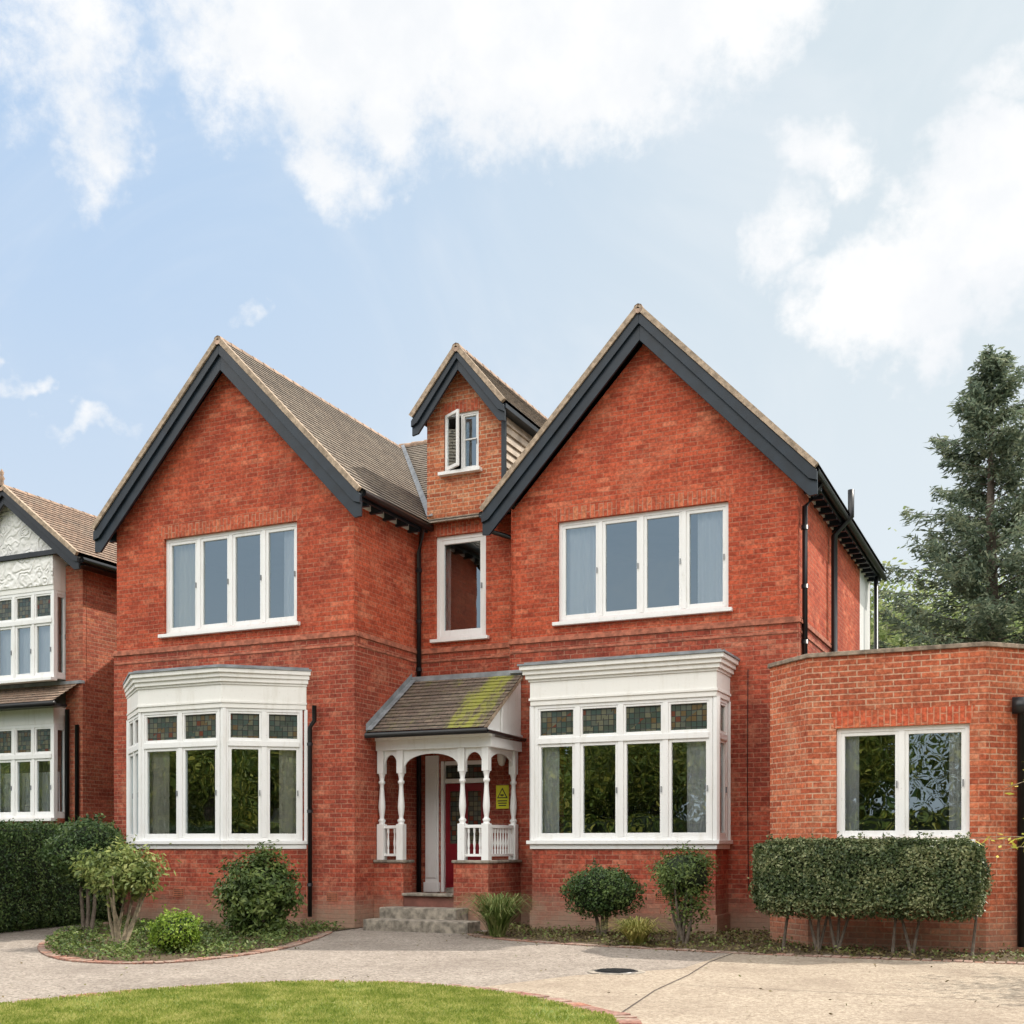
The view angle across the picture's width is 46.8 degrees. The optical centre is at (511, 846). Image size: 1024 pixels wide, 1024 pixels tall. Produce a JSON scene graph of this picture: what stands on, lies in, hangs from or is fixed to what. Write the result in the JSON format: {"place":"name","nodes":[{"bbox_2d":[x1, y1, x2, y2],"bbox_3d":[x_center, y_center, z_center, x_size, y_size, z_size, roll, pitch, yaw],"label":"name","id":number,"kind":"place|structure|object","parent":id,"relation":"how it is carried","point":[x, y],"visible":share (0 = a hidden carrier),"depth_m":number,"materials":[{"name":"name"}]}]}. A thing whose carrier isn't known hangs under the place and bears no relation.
{"place":"outdoors","nodes":[
{"label":"outdoors","id":0,"kind":"place"},
{"bbox_2d":[0,549,80,561],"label":"gable beam","id":1,"kind":"structure","parent":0,"point":[28,555],"depth_m":22.95,"materials":[{"name":"black wood"}]},
{"bbox_2d":[0,979,641,1023],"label":"lawn","id":2,"kind":"structure","parent":0,"point":[331,1001],"depth_m":9.52,"materials":[{"name":"green plant"}]},
{"bbox_2d":[0,923,995,1001],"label":"driveway","id":3,"kind":"structure","parent":0,"point":[394,955],"depth_m":13.29,"materials":[{"name":"beige gravel"}]},
{"bbox_2d":[37,913,359,963],"bbox_3d":[-5.065,1.256,17.262,4.741,0.189,7.687,0,0,7],"label":"flower bed","id":4,"kind":"object","parent":3,"relation":"on","point":[74,943],"visible":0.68,"depth_m":15.27,"materials":[{"name":"green plant"}]},
{"bbox_2d":[37,813,129,933],"bbox_3d":[-6.448,0.415,17.816,1.391,1.881,1.297,0,0,-5],"label":"topiary shrub","id":5,"kind":"object","parent":4,"relation":"on","point":[87,834],"visible":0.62,"depth_m":17.53,"materials":[{"name":"green plant"}]},
{"bbox_2d":[66,834,181,946],"bbox_3d":[-5.182,0.599,15.586,1.433,1.525,1.290,0,0,25],"label":"box shrub","id":6,"kind":"object","parent":4,"relation":"on","point":[123,870],"visible":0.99,"depth_m":15.41,"materials":[{"name":"green plant"}]},
{"bbox_2d":[141,904,202,953],"bbox_3d":[-4.226,1.030,14.715,0.752,0.652,0.799,0,0,-15],"label":"lime shrub","id":7,"kind":"object","parent":4,"relation":"on","point":[177,928],"visible":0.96,"depth_m":14.55,"materials":[{"name":"green plant"}]},
{"bbox_2d":[206,839,307,935],"bbox_3d":[-3.734,0.615,17.551,1.530,1.505,1.442,0,0,25],"label":"laurel shrub","id":8,"kind":"object","parent":4,"relation":"on","point":[258,894],"visible":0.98,"depth_m":17.25,"materials":[{"name":"green plant"}]},
{"bbox_2d":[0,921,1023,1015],"bbox_3d":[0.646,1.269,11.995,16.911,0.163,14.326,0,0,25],"label":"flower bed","id":9,"kind":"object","parent":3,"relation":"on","point":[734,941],"visible":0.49,"depth_m":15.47,"materials":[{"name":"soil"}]},
{"bbox_2d":[448,891,542,936],"bbox_3d":[-0.215,1.001,17.280,1.654,0.659,1.542,0,0,25],"label":"iris plant","id":10,"kind":"object","parent":9,"relation":"on","point":[496,913],"visible":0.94,"depth_m":17.14,"materials":[{"name":"green plant"}]},
{"bbox_2d":[558,858,646,936],"bbox_3d":[1.363,0.747,17.289,1.356,1.214,1.113,0,0,25],"label":"clipped shrub","id":11,"kind":"object","parent":9,"relation":"on","point":[599,891],"visible":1,"depth_m":17.02,"materials":[{"name":"green plant"}]},
{"bbox_2d":[597,916,675,945],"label":"day lily","id":12,"kind":"object","parent":9,"relation":"on","point":[636,930],"visible":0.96,"depth_m":15.64,"materials":[{"name":"green plant"}]},
{"bbox_2d":[642,840,720,943],"bbox_3d":[2.326,0.639,16.114,1.094,1.443,1.136,0,0,25],"label":"clipped shrub","id":13,"kind":"object","parent":9,"relation":"on","point":[682,875],"visible":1,"depth_m":15.94,"materials":[{"name":"green plant"}]},
{"bbox_2d":[747,831,995,956],"bbox_3d":[4.326,0.581,14.524,2.964,1.552,0.815,0,0,28],"label":"hedge","id":14,"kind":"object","parent":9,"relation":"on","point":[818,878],"visible":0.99,"depth_m":14.24,"materials":[{"name":"green plant"}]},
{"bbox_2d":[0,0,1023,629],"label":"sky","id":15,"kind":"structure","parent":0,"point":[822,201],"materials":[{"name":"blue"}]},
{"bbox_2d":[507,418,532,514],"bbox_3d":[0.620,-6.625,21.993,0.035,1.950,3.550,0,0,25],"label":"dormer cheek","id":16,"kind":"object","parent":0,"point":[519,439],"visible":0.22,"depth_m":20.75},
{"bbox_2d":[486,953,1023,1023],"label":"concrete drive","id":17,"kind":"structure","parent":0,"point":[803,989],"depth_m":10.78,"materials":[{"name":"beige concrete"}]},
{"bbox_2d":[587,968,644,974],"bbox_3d":[1.101,1.312,12.490,0.620,0.017,0.620,0,0,25],"label":"manhole cover","id":18,"kind":"object","parent":17,"relation":"on","point":[617,971],"visible":1,"depth_m":12.39,"materials":[{"name":"black metal"}]},
{"bbox_2d":[972,769,1023,857],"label":"young tree","id":19,"kind":"object","parent":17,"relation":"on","point":[1011,841],"visible":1,"depth_m":11.88,"materials":[{"name":"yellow plant"}]},
{"label":"ground","id":20,"kind":"structure","parent":0,"visible":0},
{"bbox_2d":[5,566,116,824],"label":"walls","id":21,"kind":"structure","parent":20,"relation":"on","point":[91,622],"depth_m":23.04,"materials":[{"name":"red brick"}]},
{"bbox_2d":[0,589,65,821],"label":"window frames","id":22,"kind":"structure","parent":21,"relation":"attached to","point":[14,625],"depth_m":22.99,"materials":[{"name":"white wood"}]},
{"bbox_2d":[0,595,49,752],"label":"leaded lights","id":23,"kind":"object","parent":22,"relation":"attached to","point":[43,735],"visible":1,"depth_m":23.13,"materials":[{"name":"multicoloured glass"}]},
{"bbox_2d":[0,597,59,811],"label":"curtains","id":24,"kind":"object","parent":22,"relation":"attached to","point":[24,668],"visible":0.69,"depth_m":23.29,"materials":[{"name":"white fabric"}]},
{"bbox_2d":[10,634,65,790],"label":"window handles","id":25,"kind":"object","parent":22,"relation":"attached to","point":[30,652],"depth_m":23.02,"materials":[{"name":"black metal"}]},
{"bbox_2d":[0,598,65,811],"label":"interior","id":26,"kind":"object","parent":21,"relation":"attached to","point":[24,767],"visible":0.22,"depth_m":23.15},
{"bbox_2d":[0,555,68,726],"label":"bay panel","id":27,"kind":"object","parent":21,"relation":"attached to","point":[34,716],"visible":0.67,"depth_m":22.95,"materials":[{"name":"white paint"}]},
{"bbox_2d":[0,555,52,590],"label":"pargeting band","id":28,"kind":"object","parent":27,"relation":"attached to","point":[29,572],"visible":1,"depth_m":23.02,"materials":[{"name":"white paint"}]},
{"bbox_2d":[0,557,116,708],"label":"gutters","id":29,"kind":"object","parent":21,"relation":"attached to","point":[98,564],"visible":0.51,"depth_m":22.57,"materials":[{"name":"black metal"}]},
{"bbox_2d":[0,703,66,710],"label":"fascia","id":30,"kind":"structure","parent":29,"relation":"attached to","point":[56,705],"depth_m":22.71,"materials":[{"name":"black wood"}]},
{"bbox_2d":[0,683,76,703],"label":"pent roof","id":31,"kind":"structure","parent":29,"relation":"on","point":[28,694],"depth_m":22.92,"materials":[{"name":"brown tile"}]},
{"bbox_2d":[0,680,84,688],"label":"lead","id":32,"kind":"object","parent":31,"relation":"on","point":[44,684],"visible":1,"depth_m":23.19,"materials":[{"name":"grey metal"}]},
{"bbox_2d":[65,709,78,823],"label":"downpipes","id":33,"kind":"object","parent":21,"relation":"attached to","point":[67,763],"visible":0.61,"depth_m":22.82,"materials":[{"name":"black metal"}]},
{"bbox_2d":[69,552,116,566],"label":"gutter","id":34,"kind":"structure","parent":21,"relation":"on","point":[97,559],"depth_m":22.96,"materials":[{"name":"black paint"}]},
{"bbox_2d":[0,506,50,555],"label":"gable panel","id":35,"kind":"structure","parent":34,"relation":"attached to","point":[18,535],"depth_m":23.30,"materials":[{"name":"white paint"}]},
{"bbox_2d":[0,485,78,555],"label":"verge","id":36,"kind":"structure","parent":34,"relation":"attached to","point":[41,521],"depth_m":22.66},
{"bbox_2d":[0,491,79,569],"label":"bargeboards","id":37,"kind":"object","parent":34,"relation":"attached to","point":[61,550],"visible":1,"depth_m":22.71,"materials":[{"name":"black painted wood"}]},
{"bbox_2d":[7,487,116,562],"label":"roof tiles","id":38,"kind":"object","parent":34,"relation":"attached to","point":[73,528],"visible":0.23,"depth_m":23.43,"materials":[{"name":"brown tile"}]},
{"bbox_2d":[0,484,96,517],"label":"ridge tiles","id":39,"kind":"object","parent":38,"relation":"on","point":[1,488],"visible":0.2,"depth_m":24.01,"materials":[{"name":"brown tile"}]},
{"bbox_2d":[0,469,4,484],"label":"finial","id":40,"kind":"object","parent":39,"relation":"on","point":[2,478],"visible":1,"depth_m":23.08,"materials":[{"name":"tile"}]},
{"bbox_2d":[80,563,116,578],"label":"soffit","id":41,"kind":"structure","parent":21,"relation":"attached to","point":[90,568],"depth_m":22.93,"materials":[{"name":"black wood"}]},
{"bbox_2d":[0,818,123,932],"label":"hedge","id":42,"kind":"object","parent":20,"relation":"on","point":[33,891],"visible":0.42,"depth_m":18.77,"materials":[{"name":"green plant"}]},
{"bbox_2d":[404,892,453,907],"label":"porch floor","id":43,"kind":"structure","parent":20,"relation":"on","point":[418,901],"depth_m":19.21,"materials":[{"name":"tile"}]},
{"bbox_2d":[363,860,521,933],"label":"steps","id":44,"kind":"structure","parent":20,"relation":"on","point":[416,919],"depth_m":18.63,"materials":[{"name":"stone"}]},
{"bbox_2d":[374,863,520,929],"bbox_3d":[-1.072,0.825,19.745,2.110,1.110,1.250,0,0,25],"label":"porch brick","id":45,"kind":"object","parent":20,"relation":"on","point":[392,882],"visible":0.45,"depth_m":19.39,"materials":[{"name":"red brick"}]},
{"bbox_2d":[114,622,830,933],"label":"walls","id":46,"kind":"structure","parent":20,"relation":"on","point":[351,690],"depth_m":19.28,"materials":[{"name":"red brick"}]},
{"bbox_2d":[173,888,667,900],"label":"air bricks","id":47,"kind":"object","parent":46,"relation":"attached to","point":[334,895],"visible":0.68,"depth_m":19.28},
{"bbox_2d":[174,889,667,899],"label":"air brick holes","id":48,"kind":"object","parent":47,"relation":"in","point":[336,894],"visible":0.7,"depth_m":19.28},
{"bbox_2d":[126,840,732,848],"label":"bay sills","id":49,"kind":"structure","parent":46,"relation":"attached to","point":[629,844],"depth_m":18.72,"materials":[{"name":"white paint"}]},
{"bbox_2d":[123,652,738,719],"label":"bay cornices","id":50,"kind":"object","parent":46,"relation":"attached to","point":[675,676],"visible":0.96,"depth_m":18.80,"materials":[{"name":"white paint"}]},
{"bbox_2d":[445,783,483,888],"bbox_3d":[-0.808,-0.175,20.697,0.790,1.850,0.062,0,0,25],"label":"door","id":51,"kind":"structure","parent":46,"relation":"in","point":[450,852],"depth_m":20.76,"materials":[{"name":"red wood"}]},
{"bbox_2d":[112,616,838,664],"bbox_3d":[0.943,-3.375,20.166,15.231,0.250,6.034,0,0,-14],"label":"string course","id":52,"kind":"object","parent":46,"relation":"attached to","point":[755,622],"visible":0.89,"depth_m":19.59,"materials":[{"name":"brick"}]},
{"bbox_2d":[270,746,682,822],"bbox_3d":[-0.811,-1.090,21.462,7.789,1.280,0.394,0,0,15],"label":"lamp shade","id":53,"kind":"object","parent":46,"relation":"attached to","point":[676,757],"visible":0.47,"depth_m":22.23,"materials":[{"name":"white paint"}]},
{"bbox_2d":[497,754,505,765],"bbox_3d":[-0.174,-1.545,20.174,0.185,0.350,0.185,0,0,-20],"label":"wall lantern","id":54,"kind":"object","parent":46,"relation":"attached to","point":[501,759],"depth_m":20.12,"materials":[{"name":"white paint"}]},
{"bbox_2d":[496,785,508,808],"bbox_3d":[-0.166,-0.850,20.287,0.240,0.400,0.018,0,0,25],"label":"warning sign","id":55,"kind":"object","parent":46,"relation":"attached to","point":[502,796],"visible":1,"depth_m":20.28,"materials":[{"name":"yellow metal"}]},
{"bbox_2d":[361,466,886,741],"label":"gutters","id":56,"kind":"object","parent":46,"relation":"on","point":[833,498],"visible":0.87,"depth_m":19.25,"materials":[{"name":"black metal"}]},
{"bbox_2d":[366,675,520,731],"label":"porch roof","id":57,"kind":"structure","parent":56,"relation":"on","point":[458,703],"depth_m":19.57,"materials":[{"name":"tile"}]},
{"bbox_2d":[747,684,748,887],"bbox_3d":[3.643,-1.050,18.255,0.031,3.400,0.011,0,0,25],"label":"cable","id":58,"kind":"object","parent":46,"relation":"attached to","point":[747,777],"visible":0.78,"depth_m":18.25,"materials":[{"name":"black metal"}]},
{"bbox_2d":[117,344,859,783],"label":"walls","id":59,"kind":"structure","parent":20,"relation":"on","point":[651,424],"depth_m":19.62,"materials":[{"name":"red brick"}]},
{"bbox_2d":[123,445,739,732],"bbox_3d":[-1.895,-5.245,19.589,6.740,6.790,9.702,0,0,-40],"label":"lead flashing","id":60,"kind":"object","parent":59,"relation":"attached to","point":[386,707],"visible":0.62,"depth_m":19.63,"materials":[{"name":"grey metal"}]},
{"bbox_2d":[157,398,737,538],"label":"brick arches","id":61,"kind":"structure","parent":59,"relation":"attached to","point":[558,515],"depth_m":19.66,"materials":[{"name":"red brick"}]},
{"bbox_2d":[375,682,522,859],"bbox_3d":[-1.076,-1.290,19.676,2.160,3.019,1.380,0,0,25],"label":"porch woodwork","id":62,"kind":"object","parent":59,"relation":"attached to","point":[459,748],"visible":0.98,"depth_m":19.35,"materials":[{"name":"white wood"}]},
{"bbox_2d":[383,733,510,739],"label":"porch soffit","id":63,"kind":"structure","parent":62,"relation":"attached to","point":[498,736],"depth_m":19.45,"materials":[{"name":"wood"}]},
{"bbox_2d":[378,771,516,853],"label":"turned posts","id":64,"kind":"object","parent":62,"relation":"attached to","point":[462,807],"visible":1,"depth_m":19.51,"materials":[{"name":"white paint"}]},
{"bbox_2d":[95,315,814,533],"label":"soffit","id":65,"kind":"structure","parent":59,"relation":"attached to","point":[604,390],"depth_m":20.08,"materials":[{"name":"black paint"}]},
{"bbox_2d":[427,371,500,524],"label":"dormer walls","id":66,"kind":"structure","parent":59,"relation":"attached to","point":[458,495],"depth_m":20.69,"materials":[{"name":"red brick"}]},
{"bbox_2d":[93,313,880,581],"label":"bargeboards","id":67,"kind":"object","parent":59,"relation":"attached to","point":[793,465],"visible":0.91,"depth_m":19.43,"materials":[{"name":"black paint"}]},
{"bbox_2d":[109,492,878,581],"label":"eaves brackets","id":68,"kind":"object","parent":59,"relation":"attached to","point":[830,517],"visible":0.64,"depth_m":20.65,"materials":[{"name":"black wood"}]},
{"bbox_2d":[126,409,975,891],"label":"window frames","id":69,"kind":"structure","parent":59,"relation":"attached to","point":[666,737],"depth_m":19.21,"materials":[{"name":"white wood"}]},
{"bbox_2d":[149,544,295,833],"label":"cream curtains","id":70,"kind":"object","parent":69,"relation":"hanging from","point":[159,792],"visible":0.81,"depth_m":19.90,"materials":[{"name":"white fabric"}]},
{"bbox_2d":[131,703,723,778],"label":"leaded lights","id":71,"kind":"object","parent":69,"relation":"attached to","point":[648,718],"visible":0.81,"depth_m":18.91,"materials":[{"name":"multicoloured glass"}]},
{"bbox_2d":[132,743,722,833],"bbox_3d":[-0.147,-3.867,18.773,13.815,7.326,3.035,0,0,25],"label":"glass","id":72,"kind":"object","parent":69,"relation":"attached to","point":[721,791],"visible":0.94,"depth_m":18.24,"materials":[{"name":"clear glass"}]},
{"bbox_2d":[132,438,963,798],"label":"window handles","id":73,"kind":"object","parent":69,"relation":"attached to","point":[596,572],"depth_m":19.13,"materials":[{"name":"black metal"}]},
{"bbox_2d":[284,511,960,832],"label":"curtains","id":74,"kind":"object","parent":69,"relation":"attached to","point":[581,570],"visible":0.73,"depth_m":18.80,"materials":[{"name":"white fabric"}]},
{"bbox_2d":[227,343,887,573],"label":"roof tiles","id":75,"kind":"object","parent":59,"relation":"attached to","point":[367,459],"visible":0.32,"depth_m":21.10,"materials":[{"name":"tile"}]},
{"bbox_2d":[214,303,643,448],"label":"ridge tiles","id":76,"kind":"object","parent":75,"relation":"on","point":[455,349],"visible":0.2,"depth_m":21.98,"materials":[{"name":"brown tile"}]},
{"bbox_2d":[91,304,818,726],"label":"verge","id":77,"kind":"structure","parent":75,"relation":"attached to","point":[671,336],"depth_m":19.37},
{"bbox_2d":[363,494,870,582],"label":"white eaves","id":78,"kind":"object","parent":59,"relation":"attached to","point":[407,527],"visible":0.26,"depth_m":20.25,"materials":[{"name":"wood"}]},
{"bbox_2d":[307,483,1023,946],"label":"downpipes","id":79,"kind":"object","parent":59,"relation":"attached to","point":[1019,707],"visible":0.83,"depth_m":19.32,"materials":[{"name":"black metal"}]},
{"bbox_2d":[860,570,869,649],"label":"render wall","id":80,"kind":"structure","parent":59,"relation":"attached to","point":[864,614],"depth_m":24.19,"materials":[{"name":"white paint"}]},
{"bbox_2d":[770,646,1023,952],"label":"extension walls","id":81,"kind":"structure","parent":20,"relation":"on","point":[808,696],"depth_m":15.00,"materials":[{"name":"red brick"}]},
{"bbox_2d":[768,641,1023,668],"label":"extension coping","id":82,"kind":"object","parent":81,"relation":"on","point":[904,649],"visible":0.59,"depth_m":14.99,"materials":[{"name":"grey stone"}]},
{"bbox_2d":[831,705,974,727],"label":"extension arch","id":83,"kind":"structure","parent":81,"relation":"in","point":[908,716],"depth_m":15.00,"materials":[{"name":"red brick"}]},
{"bbox_2d":[870,344,1023,648],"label":"spruce tree","id":84,"kind":"object","parent":20,"relation":"on","point":[993,611],"visible":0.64,"depth_m":28.32,"materials":[{"name":"green plant"}]},
{"bbox_2d":[870,506,1023,648],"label":"background trees","id":85,"kind":"object","parent":20,"relation":"on","point":[884,636],"visible":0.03,"depth_m":39.53,"materials":[{"name":"green plant"}]},
{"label":"interior floor","id":86,"kind":"structure","parent":0,"visible":0},
{"bbox_2d":[170,416,948,837],"bbox_3d":[0.609,-3.350,20.451,14.350,8.600,5.960,0,0,25],"label":"interior","id":87,"kind":"object","parent":86,"relation":"on","point":[928,780],"visible":0.23,"depth_m":22.67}
]}

